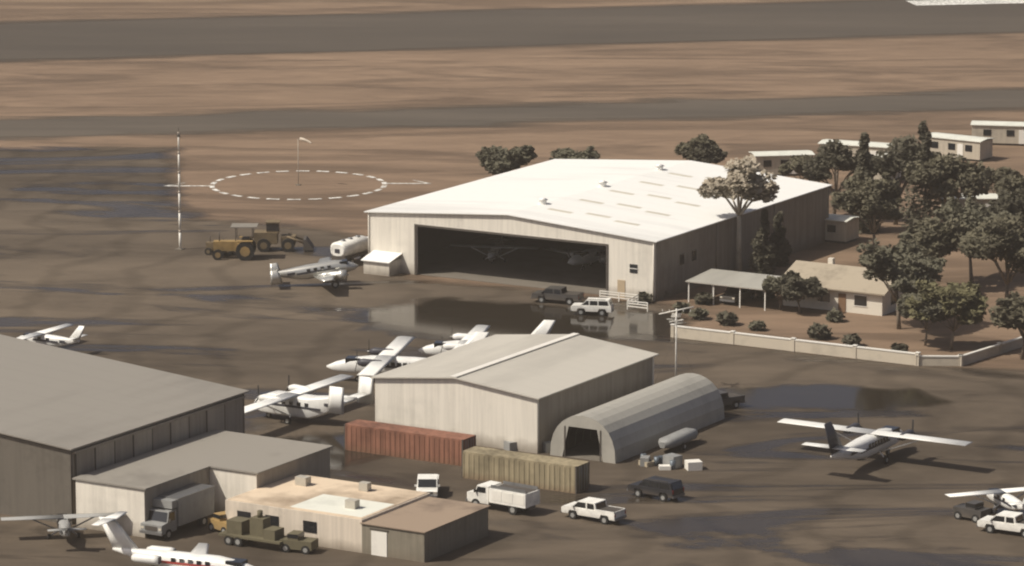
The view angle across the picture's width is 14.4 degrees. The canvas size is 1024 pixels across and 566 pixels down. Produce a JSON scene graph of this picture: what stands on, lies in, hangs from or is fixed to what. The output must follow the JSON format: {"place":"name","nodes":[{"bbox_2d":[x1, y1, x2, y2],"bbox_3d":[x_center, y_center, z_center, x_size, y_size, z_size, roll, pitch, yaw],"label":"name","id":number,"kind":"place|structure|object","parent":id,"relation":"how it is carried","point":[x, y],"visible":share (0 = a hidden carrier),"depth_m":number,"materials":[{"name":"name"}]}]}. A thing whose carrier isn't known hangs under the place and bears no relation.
{"place":"outdoors","nodes":[
{"label":"outdoors","id":0,"kind":"place"},
{"bbox_2d":[289,434,385,467],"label":"puddle","id":1,"kind":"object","parent":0,"point":[340,456],"depth_m":390.73,"materials":[{"name":"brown liquid"}]},
{"bbox_2d":[0,147,1023,565],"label":"tarmac apron","id":2,"kind":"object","parent":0,"point":[90,239],"depth_m":413.00,"materials":[{"name":"asphalt"}]},
{"bbox_2d":[14,324,86,346],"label":"light airplane","id":3,"kind":"object","parent":2,"relation":"on","point":[43,337],"visible":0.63,"depth_m":436.29,"materials":[{"name":"white paint"}]},
{"bbox_2d":[1,512,125,538],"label":"light airplane","id":4,"kind":"object","parent":2,"relation":"on","point":[64,529],"visible":0.98,"depth_m":357.80,"materials":[{"name":"grey paint"}]},
{"bbox_2d":[0,334,248,524],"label":"aircraft hangar","id":5,"kind":"structure","parent":2,"relation":"on","point":[66,416],"depth_m":375.13,"materials":[{"name":"grey metal"}]},
{"bbox_2d":[91,511,251,565],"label":"business jet","id":6,"kind":"object","parent":2,"relation":"on","point":[120,540],"visible":1,"depth_m":344.41,"materials":[{"name":"white paint"}]},
{"bbox_2d":[139,483,213,539],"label":"box truck","id":7,"kind":"object","parent":2,"relation":"on","point":[170,511],"visible":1,"depth_m":359.30,"materials":[{"name":"grey metal"}]},
{"bbox_2d":[175,127,184,249],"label":"striped pole","id":8,"kind":"object","parent":2,"relation":"on","point":[179,206],"visible":1,"depth_m":496.04,"materials":[{"name":"white metal"}]},
{"bbox_2d":[72,429,332,537],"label":"workshop building","id":9,"kind":"structure","parent":2,"relation":"on","point":[227,464],"depth_m":365.77,"materials":[{"name":"grey metal"}]},
{"bbox_2d":[208,511,225,531],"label":"truck","id":10,"kind":"object","parent":2,"relation":"on","point":[217,520],"visible":0.64,"depth_m":360.14,"materials":[{"name":"yellow paint"}]},
{"bbox_2d":[204,236,234,255],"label":"farm tractor","id":11,"kind":"object","parent":2,"relation":"on","point":[209,248],"visible":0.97,"depth_m":493.49,"materials":[{"name":"brown paint"}]},
{"bbox_2d":[212,223,257,260],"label":"farm tractor","id":12,"kind":"object","parent":2,"relation":"on","point":[244,248],"visible":1,"depth_m":490.04,"materials":[{"name":"yellow paint"}]},
{"bbox_2d":[218,510,285,546],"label":"equipment trailer","id":13,"kind":"object","parent":2,"relation":"on","point":[239,529],"visible":1,"depth_m":355.29,"materials":[{"name":"green paint"}]},
{"bbox_2d":[254,220,313,251],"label":"wheel loader","id":14,"kind":"object","parent":2,"relation":"on","point":[264,240],"visible":1,"depth_m":495.45,"materials":[{"name":"brown paint"}]},
{"bbox_2d":[280,530,317,554],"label":"pickup truck","id":15,"kind":"object","parent":2,"relation":"on","point":[295,540],"visible":1,"depth_m":353.24,"materials":[{"name":"green paint"}]},
{"bbox_2d":[244,374,373,423],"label":"airplane","id":16,"kind":"object","parent":2,"relation":"on","point":[295,401],"visible":0.99,"depth_m":402.33,"materials":[{"name":"white paint"}]},
{"bbox_2d":[269,257,358,287],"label":"airplane","id":17,"kind":"object","parent":2,"relation":"on","point":[326,269],"visible":1,"depth_m":472.92,"materials":[{"name":"metal"}]},
{"bbox_2d":[330,235,367,262],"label":"fuel tanker truck","id":18,"kind":"object","parent":2,"relation":"on","point":[349,249],"visible":0.58,"depth_m":486.57,"materials":[{"name":"white paint"}]},
{"bbox_2d":[225,474,490,562],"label":"office building","id":19,"kind":"structure","parent":2,"relation":"on","point":[365,517],"depth_m":356.32,"materials":[{"name":"paint"}]},
{"bbox_2d":[327,332,489,381],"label":"airplane","id":20,"kind":"object","parent":2,"relation":"on","point":[376,361],"visible":0.65,"depth_m":421.20,"materials":[{"name":"white paint"}]},
{"bbox_2d":[344,419,475,465],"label":"shipping container","id":21,"kind":"object","parent":2,"relation":"on","point":[411,442],"visible":0.85,"depth_m":388.23,"materials":[{"name":"metal"}]},
{"bbox_2d":[414,474,439,497],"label":"van","id":22,"kind":"object","parent":2,"relation":"on","point":[428,483],"visible":0.77,"depth_m":372.51,"materials":[{"name":"white paint"}]},
{"bbox_2d":[418,320,555,355],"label":"airplane","id":23,"kind":"object","parent":2,"relation":"on","point":[462,339],"visible":0.33,"depth_m":429.74,"materials":[{"name":"white paint"}]},
{"bbox_2d":[466,481,539,514],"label":"utility truck","id":24,"kind":"object","parent":2,"relation":"on","point":[516,498],"visible":0.97,"depth_m":367.17,"materials":[{"name":"white paint"}]},
{"bbox_2d":[370,333,658,453],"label":"aircraft hangar","id":25,"kind":"structure","parent":2,"relation":"on","point":[529,393],"depth_m":397.06,"materials":[{"name":"beige metal"}]},
{"bbox_2d":[461,446,589,493],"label":"shipping container","id":26,"kind":"object","parent":2,"relation":"on","point":[566,475],"visible":0.96,"depth_m":377.11,"materials":[{"name":"yellow metal"}]},
{"bbox_2d":[504,440,550,452],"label":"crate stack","id":27,"kind":"object","parent":2,"relation":"on","point":[510,446],"visible":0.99,"depth_m":391.09,"materials":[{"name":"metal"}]},
{"bbox_2d":[561,497,626,523],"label":"pickup truck","id":28,"kind":"object","parent":2,"relation":"on","point":[596,508],"visible":1,"depth_m":364.08,"materials":[{"name":"white paint"}]},
{"bbox_2d":[550,373,724,463],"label":"quonset hut","id":29,"kind":"object","parent":2,"relation":"on","point":[633,424],"visible":1,"depth_m":393.15,"materials":[{"name":"metal"}]},
{"bbox_2d":[638,291,652,302],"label":"desert shrub","id":30,"kind":"object","parent":2,"relation":"on","point":[644,296],"visible":0.92,"depth_m":463.71,"materials":[{"name":"green plant"}]},
{"bbox_2d":[627,475,684,501],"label":"sport utility vehicle","id":31,"kind":"object","parent":2,"relation":"on","point":[672,488],"visible":1,"depth_m":372.00,"materials":[{"name":"black paint"}]},
{"bbox_2d":[638,453,702,470],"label":"crate stack","id":32,"kind":"object","parent":2,"relation":"on","point":[671,461],"visible":1,"depth_m":384.43,"materials":[{"name":"metal"}]},
{"bbox_2d":[656,306,693,379],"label":"antenna mast","id":33,"kind":"object","parent":2,"relation":"on","point":[676,319],"visible":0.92,"depth_m":417.76,"materials":[{"name":"grey metal"}]},
{"bbox_2d":[658,428,698,449],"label":"storage tank","id":34,"kind":"object","parent":2,"relation":"on","point":[683,436],"visible":1,"depth_m":391.67,"materials":[{"name":"metal"}]},
{"bbox_2d":[671,301,690,313],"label":"desert shrub","id":35,"kind":"object","parent":2,"relation":"on","point":[679,305],"visible":0.79,"depth_m":458.21,"materials":[{"name":"green plant"}]},
{"bbox_2d":[718,390,744,408],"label":"pickup truck","id":36,"kind":"object","parent":2,"relation":"on","point":[734,399],"visible":0.37,"depth_m":409.63,"materials":[{"name":"grey paint"}]},
{"bbox_2d":[778,413,972,463],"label":"airplane","id":37,"kind":"object","parent":2,"relation":"on","point":[870,442],"visible":1,"depth_m":384.82,"materials":[{"name":"white paint"}]},
{"bbox_2d":[953,500,990,522],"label":"pickup truck","id":38,"kind":"object","parent":2,"relation":"on","point":[975,511],"visible":0.94,"depth_m":364.31,"materials":[{"name":"grey paint"}]},
{"bbox_2d":[945,487,1023,513],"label":"light airplane","id":39,"kind":"object","parent":2,"relation":"on","point":[1004,498],"visible":1,"depth_m":366.76,"materials":[{"name":"white paint"}]},
{"bbox_2d":[976,510,1023,537],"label":"car","id":40,"kind":"object","parent":2,"relation":"on","point":[1008,520],"visible":1,"depth_m":359.55,"materials":[{"name":"white paint"}]},
{"bbox_2d":[0,0,1023,369],"bbox_3d":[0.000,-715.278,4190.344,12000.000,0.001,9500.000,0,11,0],"label":"ground","id":41,"kind":"structure","parent":0,"point":[404,162],"depth_m":619.41,"materials":[{"name":"soil"}]},
{"bbox_2d":[165,170,427,199],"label":"ground marking circle","id":42,"kind":"object","parent":41,"relation":"on","point":[211,186],"visible":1,"depth_m":543.71,"materials":[{"name":"white paint"}]},
{"bbox_2d":[296,137,311,185],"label":"windsock","id":43,"kind":"object","parent":41,"relation":"on","point":[304,140],"visible":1,"depth_m":543.47,"materials":[{"name":"fabric"}]},
{"bbox_2d":[475,145,537,174],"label":"mesquite tree","id":44,"kind":"object","parent":41,"relation":"on","point":[494,160],"visible":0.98,"depth_m":532.57,"materials":[{"name":"green plant"}]},
{"bbox_2d":[549,145,600,159],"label":"mesquite tree","id":45,"kind":"object","parent":41,"relation":"on","point":[570,153],"visible":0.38,"depth_m":535.11,"materials":[{"name":"green plant"}]},
{"bbox_2d":[361,159,831,301],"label":"aircraft hangar","id":46,"kind":"structure","parent":41,"relation":"on","point":[657,228],"depth_m":482.32,"materials":[{"name":"beige metal"}]},
{"bbox_2d":[449,235,539,263],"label":"light airplane","id":47,"kind":"object","parent":46,"relation":"on","point":[494,251],"visible":0.99,"depth_m":488.25,"materials":[{"name":"white paint"}]},
{"bbox_2d":[545,246,605,270],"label":"twin engine airplane","id":48,"kind":"object","parent":46,"relation":"on","point":[590,256],"visible":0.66,"depth_m":483.28,"materials":[{"name":"white paint"}]},
{"bbox_2d":[599,290,647,311],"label":"rail fence","id":49,"kind":"object","parent":41,"relation":"on","point":[631,299],"visible":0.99,"depth_m":463.54,"materials":[{"name":"white paint"}]},
{"bbox_2d":[674,133,717,159],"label":"mesquite tree","id":50,"kind":"object","parent":41,"relation":"on","point":[693,143],"visible":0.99,"depth_m":546.86,"materials":[{"name":"green plant"}]},
{"bbox_2d":[687,307,708,319],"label":"desert shrub","id":51,"kind":"object","parent":41,"relation":"on","point":[697,313],"visible":0.99,"depth_m":454.28,"materials":[{"name":"green plant"}]},
{"bbox_2d":[694,292,714,304],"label":"desert shrub","id":52,"kind":"object","parent":41,"relation":"on","point":[704,298],"visible":1,"depth_m":462.95,"materials":[{"name":"green plant"}]},
{"bbox_2d":[681,145,728,163],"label":"mesquite tree","id":53,"kind":"object","parent":41,"relation":"on","point":[715,154],"visible":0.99,"depth_m":545.40,"materials":[{"name":"green plant"}]},
{"bbox_2d":[715,310,738,326],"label":"desert shrub","id":54,"kind":"object","parent":41,"relation":"on","point":[725,318],"visible":1,"depth_m":451.11,"materials":[{"name":"green plant"}]},
{"bbox_2d":[685,269,781,310],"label":"carport","id":55,"kind":"object","parent":41,"relation":"on","point":[734,279],"visible":0.81,"depth_m":464.01,"materials":[{"name":"white paint"}]},
{"bbox_2d":[719,287,755,303],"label":"parked car","id":56,"kind":"object","parent":41,"relation":"on","point":[730,294],"visible":0.82,"depth_m":463.46,"materials":[{"name":"grey paint"}]},
{"bbox_2d":[697,156,780,271],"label":"eucalyptus tree","id":57,"kind":"object","parent":41,"relation":"on","point":[742,181],"visible":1,"depth_m":476.58,"materials":[{"name":"green plant"}]},
{"bbox_2d":[748,319,766,330],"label":"desert shrub","id":58,"kind":"object","parent":41,"relation":"on","point":[758,323],"visible":1,"depth_m":448.24,"materials":[{"name":"green plant"}]},
{"bbox_2d":[748,209,778,274],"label":"cypress tree","id":59,"kind":"object","parent":41,"relation":"on","point":[763,254],"visible":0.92,"depth_m":478.20,"materials":[{"name":"green plant"}]},
{"bbox_2d":[755,290,778,298],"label":"parked car","id":60,"kind":"object","parent":41,"relation":"on","point":[759,293],"visible":0.43,"depth_m":465.80,"materials":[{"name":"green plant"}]},
{"bbox_2d":[762,275,788,309],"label":"ironwood tree","id":61,"kind":"object","parent":41,"relation":"on","point":[770,284],"visible":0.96,"depth_m":458.48,"materials":[{"name":"green plant"}]},
{"bbox_2d":[768,211,791,266],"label":"cypress tree","id":62,"kind":"object","parent":41,"relation":"on","point":[778,238],"visible":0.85,"depth_m":485.38,"materials":[{"name":"green plant"}]},
{"bbox_2d":[749,150,814,175],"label":"mobile home","id":63,"kind":"object","parent":41,"relation":"on","point":[771,161],"visible":0.51,"depth_m":551.02,"materials":[{"name":"white metal"}]},
{"bbox_2d":[778,154,812,179],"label":"mesquite tree","id":64,"kind":"object","parent":41,"relation":"on","point":[796,164],"visible":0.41,"depth_m":536.92,"materials":[{"name":"green plant"}]},
{"bbox_2d":[779,270,828,312],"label":"mesquite tree","id":65,"kind":"object","parent":41,"relation":"on","point":[795,286],"visible":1,"depth_m":456.85,"materials":[{"name":"green plant"}]},
{"bbox_2d":[807,322,832,339],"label":"desert shrub","id":66,"kind":"object","parent":41,"relation":"on","point":[816,331],"visible":1,"depth_m":443.58,"materials":[{"name":"green plant"}]},
{"bbox_2d":[801,138,859,213],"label":"mesquite tree","id":67,"kind":"object","parent":41,"relation":"on","point":[826,159],"visible":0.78,"depth_m":515.51,"materials":[{"name":"green plant"}]},
{"bbox_2d":[825,307,844,321],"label":"desert shrub","id":68,"kind":"object","parent":41,"relation":"on","point":[834,315],"visible":1,"depth_m":452.96,"materials":[{"name":"green plant"}]},
{"bbox_2d":[781,258,902,315],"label":"ranch house","id":69,"kind":"structure","parent":41,"relation":"on","point":[851,289],"depth_m":459.23,"materials":[{"name":"beige paint"}]},
{"bbox_2d":[825,214,859,243],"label":"shed","id":70,"kind":"structure","parent":41,"relation":"on","point":[842,229],"depth_m":501.50,"materials":[{"name":"grey metal"}]},
{"bbox_2d":[670,323,1022,366],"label":"garden wall","id":71,"kind":"structure","parent":41,"relation":"on","point":[854,351],"depth_m":435.69,"materials":[{"name":"white paint"}]},
{"bbox_2d":[841,333,861,345],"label":"desert shrub","id":72,"kind":"object","parent":41,"relation":"on","point":[851,339],"visible":0.89,"depth_m":440.01,"materials":[{"name":"green plant"}]},
{"bbox_2d":[818,139,890,155],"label":"mobile home","id":73,"kind":"object","parent":41,"relation":"on","point":[873,147],"visible":0.17,"depth_m":559.64,"materials":[{"name":"white metal"}]},
{"bbox_2d":[848,132,884,233],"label":"cypress tree","id":74,"kind":"object","parent":41,"relation":"on","point":[865,163],"visible":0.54,"depth_m":507.49,"materials":[{"name":"green plant"}]},
{"bbox_2d":[829,170,905,243],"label":"mesquite tree","id":75,"kind":"object","parent":41,"relation":"on","point":[881,197],"visible":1,"depth_m":490.43,"materials":[{"name":"green plant"}]},
{"bbox_2d":[890,342,908,351],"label":"desert shrub","id":76,"kind":"object","parent":41,"relation":"on","point":[900,346],"visible":0.71,"depth_m":435.87,"materials":[{"name":"green plant"}]},
{"bbox_2d":[856,231,946,328],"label":"ironwood tree","id":77,"kind":"object","parent":41,"relation":"on","point":[899,264],"visible":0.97,"depth_m":445.87,"materials":[{"name":"green plant"}]},
{"bbox_2d":[869,134,941,224],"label":"mesquite tree","id":78,"kind":"object","parent":41,"relation":"on","point":[897,157],"visible":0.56,"depth_m":510.67,"materials":[{"name":"green plant"}]},
{"bbox_2d":[899,120,944,232],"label":"cypress tree","id":79,"kind":"object","parent":41,"relation":"on","point":[924,154],"visible":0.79,"depth_m":505.12,"materials":[{"name":"green plant"}]},
{"bbox_2d":[895,293,955,345],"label":"ironwood tree","id":80,"kind":"object","parent":41,"relation":"on","point":[937,313],"visible":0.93,"depth_m":437.51,"materials":[{"name":"green plant"}]},
{"bbox_2d":[898,215,968,258],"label":"mesquite tree","id":81,"kind":"object","parent":41,"relation":"on","point":[933,237],"visible":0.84,"depth_m":467.79,"materials":[{"name":"green plant"}]},
{"bbox_2d":[902,279,989,349],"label":"palo verde tree","id":82,"kind":"object","parent":41,"relation":"on","point":[966,302],"visible":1,"depth_m":435.66,"materials":[{"name":"green plant"}]},
{"bbox_2d":[900,152,992,203],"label":"mesquite tree","id":83,"kind":"object","parent":41,"relation":"on","point":[938,175],"visible":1,"depth_m":502.39,"materials":[{"name":"green plant"}]},
{"bbox_2d":[930,132,994,161],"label":"mobile home","id":84,"kind":"object","parent":41,"relation":"on","point":[974,148],"visible":0.79,"depth_m":564.94,"materials":[{"name":"beige metal"}]},
{"bbox_2d":[940,193,998,208],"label":"mobile home","id":85,"kind":"object","parent":41,"relation":"on","point":[984,199],"visible":0.11,"depth_m":516.78,"materials":[{"name":"white metal"}]},
{"bbox_2d":[933,197,1011,282],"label":"ironwood tree","id":86,"kind":"object","parent":41,"relation":"on","point":[973,215],"visible":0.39,"depth_m":475.26,"materials":[{"name":"green plant"}]},
{"bbox_2d":[956,214,1023,297],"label":"mesquite tree","id":87,"kind":"object","parent":41,"relation":"on","point":[1001,237],"visible":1,"depth_m":452.00,"materials":[{"name":"green plant"}]},
{"bbox_2d":[970,120,1023,145],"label":"mobile home","id":88,"kind":"object","parent":41,"relation":"on","point":[1011,133],"visible":0.9,"depth_m":577.77,"materials":[{"name":"beige metal"}]},
{"bbox_2d":[977,166,1021,192],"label":"mesquite tree","id":89,"kind":"object","parent":41,"relation":"on","point":[998,174],"visible":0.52,"depth_m":521.93,"materials":[{"name":"green plant"}]},
{"bbox_2d":[976,187,1023,224],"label":"mesquite tree","id":90,"kind":"object","parent":41,"relation":"on","point":[1012,202],"visible":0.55,"depth_m":482.41,"materials":[{"name":"green plant"}]},
{"bbox_2d":[988,291,1023,359],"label":"mesquite tree","id":91,"kind":"object","parent":41,"relation":"on","point":[1008,313],"visible":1,"depth_m":430.82,"materials":[{"name":"green plant"}]},
{"bbox_2d":[993,175,1023,195],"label":"mesquite tree","id":92,"kind":"object","parent":41,"relation":"on","point":[1006,183],"visible":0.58,"depth_m":509.62,"materials":[{"name":"green plant"}]},
{"bbox_2d":[0,0,1023,60],"bbox_3d":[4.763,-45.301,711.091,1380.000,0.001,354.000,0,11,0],"label":"runway","id":93,"kind":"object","parent":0,"point":[128,38],"depth_m":706.58,"materials":[{"name":"grey asphalt"}]},
{"bbox_2d":[907,0,1023,4],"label":"runway marking","id":94,"kind":"object","parent":93,"relation":"on","point":[964,1],"visible":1,"depth_m":743.08,"materials":[{"name":"white paint"}]},
{"bbox_2d":[0,88,1023,139],"bbox_3d":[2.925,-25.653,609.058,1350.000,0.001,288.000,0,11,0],"label":"taxiway","id":95,"kind":"structure","parent":0,"point":[487,115],"depth_m":607.11,"materials":[{"name":"grey asphalt"}]},
{"bbox_2d":[356,298,689,339],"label":"puddle","id":96,"kind":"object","parent":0,"point":[439,318],"depth_m":453.87,"materials":[{"name":"grey liquid"}]},
{"bbox_2d":[531,285,584,304],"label":"pickup truck","id":97,"kind":"object","parent":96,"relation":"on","point":[552,292],"visible":1,"depth_m":463.27,"materials":[{"name":"grey paint"}]},
{"bbox_2d":[570,297,613,315],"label":"parked car","id":98,"kind":"object","parent":96,"relation":"on","point":[596,304],"visible":1,"depth_m":456.45,"materials":[{"name":"white paint"}]},
{"bbox_2d":[718,384,945,409],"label":"puddle","id":99,"kind":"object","parent":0,"point":[836,397],"depth_m":414.77,"materials":[{"name":"grey liquid"}]},
{"bbox_2d":[873,153,903,179],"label":"building","id":100,"kind":"structure","parent":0,"point":[877,176],"depth_m":546.49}
]}

